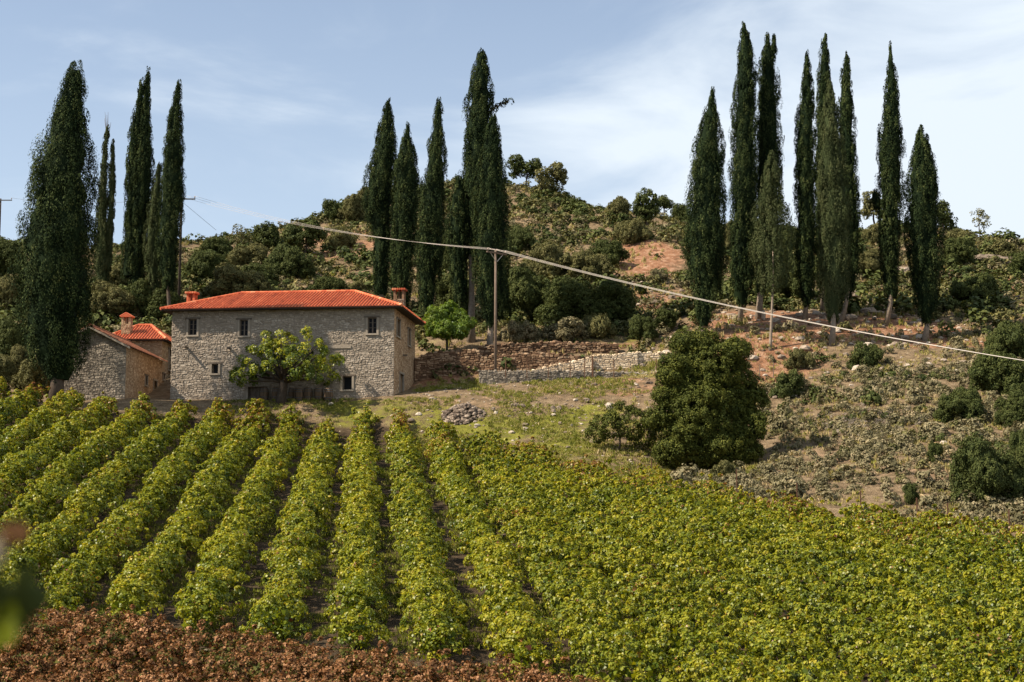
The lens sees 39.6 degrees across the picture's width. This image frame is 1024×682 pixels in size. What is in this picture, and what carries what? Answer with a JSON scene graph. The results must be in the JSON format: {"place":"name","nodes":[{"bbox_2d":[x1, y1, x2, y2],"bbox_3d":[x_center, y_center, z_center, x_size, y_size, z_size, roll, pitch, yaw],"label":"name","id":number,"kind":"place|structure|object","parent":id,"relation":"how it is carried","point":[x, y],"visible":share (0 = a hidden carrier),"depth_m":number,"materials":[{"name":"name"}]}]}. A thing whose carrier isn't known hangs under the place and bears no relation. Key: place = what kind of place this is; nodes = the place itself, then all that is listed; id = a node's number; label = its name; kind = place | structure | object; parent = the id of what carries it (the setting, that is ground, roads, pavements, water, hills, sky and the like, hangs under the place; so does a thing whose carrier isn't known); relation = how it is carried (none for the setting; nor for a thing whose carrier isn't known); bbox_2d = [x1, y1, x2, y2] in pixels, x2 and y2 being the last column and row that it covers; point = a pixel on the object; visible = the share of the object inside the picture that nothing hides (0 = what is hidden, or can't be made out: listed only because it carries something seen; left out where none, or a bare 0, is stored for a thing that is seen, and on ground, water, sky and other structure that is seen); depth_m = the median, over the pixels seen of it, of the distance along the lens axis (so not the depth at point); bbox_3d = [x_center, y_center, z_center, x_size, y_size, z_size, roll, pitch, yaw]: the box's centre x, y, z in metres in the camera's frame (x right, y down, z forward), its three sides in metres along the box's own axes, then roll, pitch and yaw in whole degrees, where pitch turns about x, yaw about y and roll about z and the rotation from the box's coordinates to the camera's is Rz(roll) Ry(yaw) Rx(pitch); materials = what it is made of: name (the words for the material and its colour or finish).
{"place":"outdoors","nodes":[
{"label":"outdoors","id":0,"kind":"place"},
{"bbox_2d":[0,185,1023,681],"bbox_3d":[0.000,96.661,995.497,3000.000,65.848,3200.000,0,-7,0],"label":"ground","id":1,"kind":"structure","parent":0,"point":[162,401],"depth_m":109.78,"materials":[{"name":"brown soil"}]},
{"bbox_2d":[0,316,27,355],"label":"shrub","id":2,"kind":"object","parent":1,"relation":"on","point":[10,335],"visible":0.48,"depth_m":127.25,"materials":[{"name":"green plant"}]},
{"bbox_2d":[0,382,50,433],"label":"vine row","id":3,"kind":"object","parent":1,"relation":"on","point":[19,402],"visible":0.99,"depth_m":104.15,"materials":[{"name":"green plant"}]},
{"bbox_2d":[0,521,51,644],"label":"vine shoot","id":4,"kind":"object","parent":1,"relation":"on","point":[24,599],"visible":1,"depth_m":1.54,"materials":[{"name":"green plant"}]},
{"bbox_2d":[8,357,50,393],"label":"shrub","id":5,"kind":"object","parent":1,"relation":"on","point":[25,378],"visible":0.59,"depth_m":119.98,"materials":[{"name":"green plant"}]},
{"bbox_2d":[0,387,85,461],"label":"vine row","id":6,"kind":"object","parent":1,"relation":"on","point":[47,415],"visible":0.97,"depth_m":98.33,"materials":[{"name":"green plant"}]},
{"bbox_2d":[6,60,105,399],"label":"cypress tree","id":7,"kind":"object","parent":1,"relation":"on","point":[54,271],"visible":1,"depth_m":111.95,"materials":[{"name":"green plant"}]},
{"bbox_2d":[0,391,119,514],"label":"vine row","id":8,"kind":"object","parent":1,"relation":"on","point":[42,452],"visible":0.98,"depth_m":88.53,"materials":[{"name":"green plant"}]},
{"bbox_2d":[0,391,156,551],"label":"vine row","id":9,"kind":"object","parent":1,"relation":"on","point":[80,460],"visible":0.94,"depth_m":82.08,"materials":[{"name":"green plant"}]},
{"bbox_2d":[0,651,175,681],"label":"vine row","id":10,"kind":"object","parent":1,"relation":"on","point":[7,674],"visible":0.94,"depth_m":42.57,"materials":[{"name":"brown plant"}]},
{"bbox_2d":[0,399,197,588],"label":"vine row","id":11,"kind":"object","parent":1,"relation":"on","point":[62,530],"visible":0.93,"depth_m":74.11,"materials":[{"name":"green plant"}]},
{"bbox_2d":[93,116,116,281],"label":"cypress tree","id":12,"kind":"object","parent":1,"relation":"on","point":[105,208],"visible":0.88,"depth_m":154.37,"materials":[{"name":"green plant"}]},
{"bbox_2d":[90,279,140,319],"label":"shrub","id":13,"kind":"object","parent":1,"relation":"on","point":[110,297],"visible":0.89,"depth_m":148.38,"materials":[{"name":"green plant"}]},
{"bbox_2d":[64,325,167,399],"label":"stone outbuilding","id":14,"kind":"structure","parent":1,"relation":"on","point":[117,367],"depth_m":117.16,"materials":[{"name":"grey stone"}]},
{"bbox_2d":[34,397,234,622],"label":"vine row","id":15,"kind":"object","parent":1,"relation":"on","point":[75,577],"visible":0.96,"depth_m":68.69,"materials":[{"name":"green plant"}]},
{"bbox_2d":[120,66,156,283],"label":"cypress tree","id":16,"kind":"object","parent":1,"relation":"on","point":[139,181],"visible":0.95,"depth_m":153.47,"materials":[{"name":"green plant"}]},
{"bbox_2d":[114,312,171,375],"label":"tiled annex","id":17,"kind":"object","parent":1,"relation":"on","point":[153,339],"visible":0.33,"depth_m":131.83,"materials":[{"name":"tile"}]},
{"bbox_2d":[142,161,161,295],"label":"cypress tree","id":18,"kind":"object","parent":1,"relation":"on","point":[151,266],"visible":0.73,"depth_m":151.88,"materials":[{"name":"green plant"}]},
{"bbox_2d":[140,288,180,320],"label":"shrub","id":19,"kind":"object","parent":1,"relation":"on","point":[156,301],"visible":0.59,"depth_m":149.60,"materials":[{"name":"green plant"}]},
{"bbox_2d":[154,79,186,318],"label":"cypress tree","id":20,"kind":"object","parent":1,"relation":"on","point":[171,205],"visible":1,"depth_m":149.35,"materials":[{"name":"green plant"}]},
{"bbox_2d":[105,398,270,628],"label":"vine row","id":21,"kind":"object","parent":1,"relation":"on","point":[138,579],"visible":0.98,"depth_m":68.64,"materials":[{"name":"green plant"}]},
{"bbox_2d":[0,627,388,681],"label":"vine row","id":22,"kind":"object","parent":1,"relation":"on","point":[70,661],"visible":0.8,"depth_m":43.70,"materials":[{"name":"brown plant"}]},
{"bbox_2d":[181,249,229,281],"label":"shrub","id":23,"kind":"object","parent":1,"relation":"on","point":[203,264],"visible":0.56,"depth_m":164.07,"materials":[{"name":"green plant"}]},
{"bbox_2d":[203,261,273,296],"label":"shrub","id":24,"kind":"object","parent":1,"relation":"on","point":[233,278],"visible":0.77,"depth_m":155.44,"materials":[{"name":"green plant"}]},
{"bbox_2d":[173,402,305,633],"bbox_3d":[-14.390,7.696,81.436,2.963,12.914,61.698,1,-7,-6],"label":"vine row","id":25,"kind":"object","parent":1,"relation":"on","point":[219,568],"visible":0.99,"depth_m":63.69,"materials":[{"name":"green plant"}]},
{"bbox_2d":[226,242,268,265],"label":"shrub","id":26,"kind":"object","parent":1,"relation":"on","point":[244,254],"visible":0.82,"depth_m":178.12,"materials":[{"name":"green plant"}]},
{"bbox_2d":[228,325,345,404],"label":"mulberry tree","id":27,"kind":"object","parent":1,"relation":"on","point":[283,375],"visible":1,"depth_m":115.09,"materials":[{"name":"green plant"}]},
{"bbox_2d":[263,243,314,278],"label":"shrub","id":28,"kind":"object","parent":1,"relation":"on","point":[282,259],"visible":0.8,"depth_m":169.32,"materials":[{"name":"green plant"}]},
{"bbox_2d":[0,609,580,681],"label":"vine row","id":29,"kind":"object","parent":1,"relation":"on","point":[98,639],"visible":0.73,"depth_m":44.46,"materials":[{"name":"brown plant"}]},
{"bbox_2d":[239,419,342,641],"bbox_3d":[-11.305,8.395,80.463,3.112,11.610,61.984,1,-7,-6],"label":"vine row","id":30,"kind":"object","parent":1,"relation":"on","point":[292,562],"visible":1,"depth_m":61.83,"materials":[{"name":"green plant"}]},
{"bbox_2d":[160,288,425,399],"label":"stone house","id":31,"kind":"structure","parent":1,"relation":"on","point":[370,338],"depth_m":119.02,"materials":[{"name":"grey stone"}]},
{"bbox_2d":[282,218,327,252],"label":"evergreen tree","id":32,"kind":"object","parent":1,"relation":"on","point":[293,235],"visible":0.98,"depth_m":187.03,"materials":[{"name":"green plant"}]},
{"bbox_2d":[17,601,605,681],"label":"vine row","id":33,"kind":"object","parent":1,"relation":"on","point":[268,642],"visible":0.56,"depth_m":44.98,"materials":[{"name":"brown plant"}]},
{"bbox_2d":[323,402,391,652],"bbox_3d":[-8.616,7.739,80.094,2.990,13.251,63.870,1,-7,-6],"label":"vine row","id":34,"kind":"object","parent":1,"relation":"on","point":[357,586],"visible":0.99,"depth_m":62.60,"materials":[{"name":"green plant"}]},
{"bbox_2d":[361,97,397,297],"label":"cypress tree","id":35,"kind":"object","parent":1,"relation":"on","point":[379,196],"visible":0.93,"depth_m":150.95,"materials":[{"name":"green plant"}]},
{"bbox_2d":[384,122,422,307],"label":"cypress tree","id":36,"kind":"object","parent":1,"relation":"on","point":[405,183],"visible":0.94,"depth_m":147.95,"materials":[{"name":"green plant"}]},
{"bbox_2d":[0,396,836,681],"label":"soil","id":37,"kind":"structure","parent":1,"relation":"on","point":[321,631],"depth_m":62.26,"materials":[{"name":"brown soil"}]},
{"bbox_2d":[383,408,470,661],"bbox_3d":[-5.550,7.959,78.662,2.960,12.858,63.013,1,-7,-6],"label":"vine row","id":38,"kind":"object","parent":1,"relation":"on","point":[431,592],"visible":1,"depth_m":59.40,"materials":[{"name":"green plant"}]},
{"bbox_2d":[413,97,448,317],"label":"cypress tree","id":39,"kind":"object","parent":1,"relation":"on","point":[431,213],"visible":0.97,"depth_m":141.58,"materials":[{"name":"green plant"}]},
{"bbox_2d":[422,299,477,349],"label":"walnut tree","id":40,"kind":"object","parent":1,"relation":"on","point":[447,321],"visible":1,"depth_m":129.37,"materials":[{"name":"green plant"}]},
{"bbox_2d":[441,403,486,424],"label":"rubble heap","id":41,"kind":"object","parent":1,"relation":"on","point":[456,413],"visible":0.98,"depth_m":110.59,"materials":[{"name":"grey stone"}]},
{"bbox_2d":[443,47,513,342],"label":"cypress tree","id":42,"kind":"object","parent":1,"relation":"on","point":[480,110],"visible":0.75,"depth_m":133.83,"materials":[{"name":"green plant"}]},
{"bbox_2d":[202,361,761,485],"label":"bank grass","id":43,"kind":"structure","parent":1,"relation":"on","point":[475,384],"depth_m":112.86,"materials":[{"name":"green plant"}]},
{"bbox_2d":[470,110,513,344],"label":"cypress tree","id":44,"kind":"object","parent":1,"relation":"on","point":[491,219],"visible":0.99,"depth_m":131.02,"materials":[{"name":"green plant"}]},
{"bbox_2d":[422,418,570,679],"bbox_3d":[-2.379,8.339,75.731,3.113,12.153,61.735,1,-7,-6],"label":"vine row","id":45,"kind":"object","parent":1,"relation":"on","point":[512,614],"visible":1,"depth_m":57.39,"materials":[{"name":"green plant"}]},
{"bbox_2d":[414,349,590,381],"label":"dry stone wall","id":46,"kind":"structure","parent":1,"relation":"on","point":[428,362],"depth_m":126.66,"materials":[{"name":"stone"}]},
{"bbox_2d":[0,178,1023,375],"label":"dark scrub","id":47,"kind":"object","parent":1,"relation":"on","point":[976,310],"visible":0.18,"depth_m":156.74,"materials":[{"name":"green plant"}]},
{"bbox_2d":[0,177,1023,378],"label":"olive scrub","id":48,"kind":"object","parent":1,"relation":"on","point":[998,317],"visible":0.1,"depth_m":160.47,"materials":[{"name":"green plant"}]},
{"bbox_2d":[0,180,1023,352],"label":"straw scrub","id":49,"kind":"object","parent":1,"relation":"on","point":[647,301],"visible":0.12,"depth_m":166.67,"materials":[{"name":"green plant"}]},
{"bbox_2d":[13,185,1023,386],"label":"dry grass","id":50,"kind":"structure","parent":1,"relation":"on","point":[742,322],"depth_m":134.61,"materials":[{"name":"beige plant"}]},
{"bbox_2d":[497,320,545,342],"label":"shrub","id":51,"kind":"object","parent":1,"relation":"on","point":[516,331],"visible":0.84,"depth_m":132.18,"materials":[{"name":"green plant"}]},
{"bbox_2d":[505,154,542,182],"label":"evergreen tree","id":52,"kind":"object","parent":1,"relation":"on","point":[518,165],"visible":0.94,"depth_m":224.14,"materials":[{"name":"green plant"}]},
{"bbox_2d":[499,263,550,320],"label":"shrub","id":53,"kind":"object","parent":1,"relation":"on","point":[526,285],"visible":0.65,"depth_m":141.87,"materials":[{"name":"green plant"}]},
{"bbox_2d":[390,369,699,467],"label":"bank stones","id":54,"kind":"object","parent":1,"relation":"on","point":[512,432],"visible":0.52,"depth_m":112.92,"materials":[{"name":"grey stone"}]},
{"bbox_2d":[519,239,571,279],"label":"shrub","id":55,"kind":"object","parent":1,"relation":"on","point":[549,251],"visible":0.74,"depth_m":161.90,"materials":[{"name":"green plant"}]},
{"bbox_2d":[477,340,618,356],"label":"ruined wall","id":56,"kind":"structure","parent":1,"relation":"on","point":[510,348],"depth_m":129.07,"materials":[{"name":"grey stone"}]},
{"bbox_2d":[534,161,568,194],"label":"evergreen tree","id":57,"kind":"object","parent":1,"relation":"on","point":[558,174],"visible":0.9,"depth_m":216.76,"materials":[{"name":"green plant"}]},
{"bbox_2d":[532,274,596,327],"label":"shrub","id":58,"kind":"object","parent":1,"relation":"on","point":[561,297],"visible":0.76,"depth_m":138.24,"materials":[{"name":"green plant"}]},
{"bbox_2d":[477,369,653,384],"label":"stone wall","id":59,"kind":"structure","parent":1,"relation":"on","point":[491,377],"depth_m":121.77,"materials":[{"name":"grey stone"}]},
{"bbox_2d":[541,316,591,341],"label":"shrub","id":60,"kind":"object","parent":1,"relation":"on","point":[563,329],"visible":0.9,"depth_m":131.20,"materials":[{"name":"green plant"}]},
{"bbox_2d":[457,429,679,681],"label":"vine row","id":61,"kind":"object","parent":1,"relation":"on","point":[537,535],"visible":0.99,"depth_m":54.96,"materials":[{"name":"green plant"}]},
{"bbox_2d":[567,247,614,281],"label":"shrub","id":62,"kind":"object","parent":1,"relation":"on","point":[587,261],"visible":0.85,"depth_m":160.45,"materials":[{"name":"green plant"}]},
{"bbox_2d":[581,312,616,338],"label":"shrub","id":63,"kind":"object","parent":1,"relation":"on","point":[600,328],"visible":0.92,"depth_m":132.13,"materials":[{"name":"green plant"}]},
{"bbox_2d":[531,351,670,371],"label":"tan stone wall","id":64,"kind":"structure","parent":1,"relation":"on","point":[627,360],"depth_m":124.44,"materials":[{"name":"beige stone"}]},
{"bbox_2d":[589,239,629,265],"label":"shrub","id":65,"kind":"object","parent":1,"relation":"on","point":[615,251],"visible":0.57,"depth_m":169.58,"materials":[{"name":"green plant"}]},
{"bbox_2d":[586,277,635,323],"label":"shrub","id":66,"kind":"object","parent":1,"relation":"on","point":[614,299],"visible":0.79,"depth_m":138.41,"materials":[{"name":"green plant"}]},
{"bbox_2d":[584,401,659,450],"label":"bush","id":67,"kind":"object","parent":1,"relation":"on","point":[610,417],"visible":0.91,"depth_m":99.42,"materials":[{"name":"green plant"}]},
{"bbox_2d":[614,216,655,244],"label":"shrub","id":68,"kind":"object","parent":1,"relation":"on","point":[634,230],"visible":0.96,"depth_m":181.54,"materials":[{"name":"green plant"}]},
{"bbox_2d":[628,314,659,340],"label":"shrub","id":69,"kind":"object","parent":1,"relation":"on","point":[639,325],"visible":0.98,"depth_m":131.58,"materials":[{"name":"green plant"}]},
{"bbox_2d":[630,187,662,225],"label":"evergreen tree","id":70,"kind":"object","parent":1,"relation":"on","point":[642,208],"visible":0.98,"depth_m":195.85,"materials":[{"name":"green plant"}]},
{"bbox_2d":[502,436,792,681],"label":"vine row","id":71,"kind":"object","parent":1,"relation":"on","point":[609,539],"visible":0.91,"depth_m":53.67,"materials":[{"name":"green plant"}]},
{"bbox_2d":[681,86,729,330],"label":"cypress tree","id":72,"kind":"object","parent":1,"relation":"on","point":[704,240],"visible":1,"depth_m":127.48,"materials":[{"name":"green plant"}]},
{"bbox_2d":[641,326,770,469],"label":"round tree","id":73,"kind":"object","parent":1,"relation":"on","point":[710,396],"visible":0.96,"depth_m":95.75,"materials":[{"name":"green plant"}]},
{"bbox_2d":[552,454,888,681],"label":"vine row","id":74,"kind":"object","parent":1,"relation":"on","point":[770,628],"visible":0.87,"depth_m":53.96,"materials":[{"name":"green plant"}]},
{"bbox_2d":[726,21,760,320],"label":"cypress tree","id":75,"kind":"object","parent":1,"relation":"on","point":[744,175],"visible":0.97,"depth_m":132.76,"materials":[{"name":"green plant"}]},
{"bbox_2d":[754,32,784,318],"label":"cypress tree","id":76,"kind":"object","parent":1,"relation":"on","point":[768,116],"visible":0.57,"depth_m":135.25,"materials":[{"name":"green plant"}]},
{"bbox_2d":[747,149,796,350],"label":"cypress tree","id":77,"kind":"object","parent":1,"relation":"on","point":[772,279],"visible":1,"depth_m":123.98,"materials":[{"name":"green plant"}]},
{"bbox_2d":[768,369,805,398],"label":"shrub","id":78,"kind":"object","parent":1,"relation":"on","point":[786,384],"visible":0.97,"depth_m":112.20,"materials":[{"name":"green plant"}]},
{"bbox_2d":[610,463,979,681],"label":"vine row","id":79,"kind":"object","parent":1,"relation":"on","point":[772,568],"visible":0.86,"depth_m":52.05,"materials":[{"name":"green plant"}]},
{"bbox_2d":[584,323,1020,524],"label":"dry grass","id":80,"kind":"structure","parent":1,"relation":"on","point":[807,432],"depth_m":105.33,"materials":[{"name":"beige plant"}]},
{"bbox_2d":[792,50,818,319],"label":"cypress tree","id":81,"kind":"object","parent":1,"relation":"on","point":[805,176],"visible":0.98,"depth_m":133.81,"materials":[{"name":"green plant"}]},
{"bbox_2d":[813,32,830,311],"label":"cypress tree","id":82,"kind":"object","parent":1,"relation":"on","point":[823,73],"visible":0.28,"depth_m":139.71,"materials":[{"name":"green plant"}]},
{"bbox_2d":[628,264,1023,398],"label":"slope stones","id":83,"kind":"object","parent":1,"relation":"on","point":[805,348],"visible":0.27,"depth_m":127.96,"materials":[{"name":"grey stone"}]},
{"bbox_2d":[815,79,855,345],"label":"cypress tree","id":84,"kind":"object","parent":1,"relation":"on","point":[834,215],"visible":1,"depth_m":125.06,"materials":[{"name":"green plant"}]},
{"bbox_2d":[669,319,1023,541],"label":"sage scrub","id":85,"kind":"object","parent":1,"relation":"on","point":[873,441],"visible":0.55,"depth_m":92.98,"materials":[{"name":"green plant"}]},
{"bbox_2d":[836,50,863,323],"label":"cypress tree","id":86,"kind":"object","parent":1,"relation":"on","point":[846,104],"visible":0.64,"depth_m":132.99,"materials":[{"name":"green plant"}]},
{"bbox_2d":[686,472,1023,681],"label":"vine row","id":87,"kind":"object","parent":1,"relation":"on","point":[862,573],"visible":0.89,"depth_m":52.26,"materials":[{"name":"green plant"}]},
{"bbox_2d":[845,339,884,369],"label":"shrub","id":88,"kind":"object","parent":1,"relation":"on","point":[871,355],"visible":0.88,"depth_m":117.91,"materials":[{"name":"green plant"}]},
{"bbox_2d":[745,332,1022,472],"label":"dark bank scrub","id":89,"kind":"object","parent":1,"relation":"on","point":[878,399],"visible":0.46,"depth_m":109.52,"materials":[{"name":"green plant"}]},
{"bbox_2d":[751,490,1023,661],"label":"vine row","id":90,"kind":"object","parent":1,"relation":"on","point":[837,529],"visible":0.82,"depth_m":57.14,"materials":[{"name":"green plant"}]},
{"bbox_2d":[871,40,906,325],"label":"cypress tree","id":91,"kind":"object","parent":1,"relation":"on","point":[888,205],"visible":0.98,"depth_m":133.12,"materials":[{"name":"green plant"}]},
{"bbox_2d":[898,124,946,341],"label":"cypress tree","id":92,"kind":"object","parent":1,"relation":"on","point":[921,226],"visible":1,"depth_m":127.28,"materials":[{"name":"green plant"}]},
{"bbox_2d":[837,497,1023,617],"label":"vine row","id":93,"kind":"object","parent":1,"relation":"on","point":[983,566],"visible":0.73,"depth_m":60.52,"materials":[{"name":"green plant"}]},
{"bbox_2d":[932,386,983,423],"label":"shrub","id":94,"kind":"object","parent":1,"relation":"on","point":[967,403],"visible":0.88,"depth_m":98.28,"materials":[{"name":"green plant"}]},
{"bbox_2d":[944,237,978,265],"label":"shrub","id":95,"kind":"object","parent":1,"relation":"on","point":[963,248],"visible":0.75,"depth_m":161.54,"materials":[{"name":"green plant"}]},
{"bbox_2d":[904,504,1023,581],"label":"vine row","id":96,"kind":"object","parent":1,"relation":"on","point":[942,523],"visible":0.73,"depth_m":64.99,"materials":[{"name":"green plant"}]},
{"bbox_2d":[949,272,998,305],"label":"shrub","id":97,"kind":"object","parent":1,"relation":"on","point":[979,284],"visible":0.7,"depth_m":139.88,"materials":[{"name":"green plant"}]},
{"bbox_2d":[949,431,1023,504],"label":"shrub","id":98,"kind":"object","parent":1,"relation":"on","point":[980,468],"visible":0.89,"depth_m":77.49,"materials":[{"name":"green plant"}]},
{"bbox_2d":[967,350,1023,395],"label":"shrub","id":99,"kind":"object","parent":1,"relation":"on","point":[988,372],"visible":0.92,"depth_m":105.92,"materials":[{"name":"green plant"}]},
{"bbox_2d":[982,320,1023,358],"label":"shrub","id":100,"kind":"object","parent":1,"relation":"on","point":[1008,338],"visible":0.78,"depth_m":118.41,"materials":[{"name":"green plant"}]},
{"bbox_2d":[993,388,1023,427],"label":"shrub","id":101,"kind":"object","parent":1,"relation":"on","point":[1009,413],"visible":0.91,"depth_m":95.13,"materials":[{"name":"green plant"}]},
{"bbox_2d":[0,0,1023,247],"label":"sky","id":102,"kind":"structure","parent":0,"point":[283,101],"materials":[{"name":"blue"}]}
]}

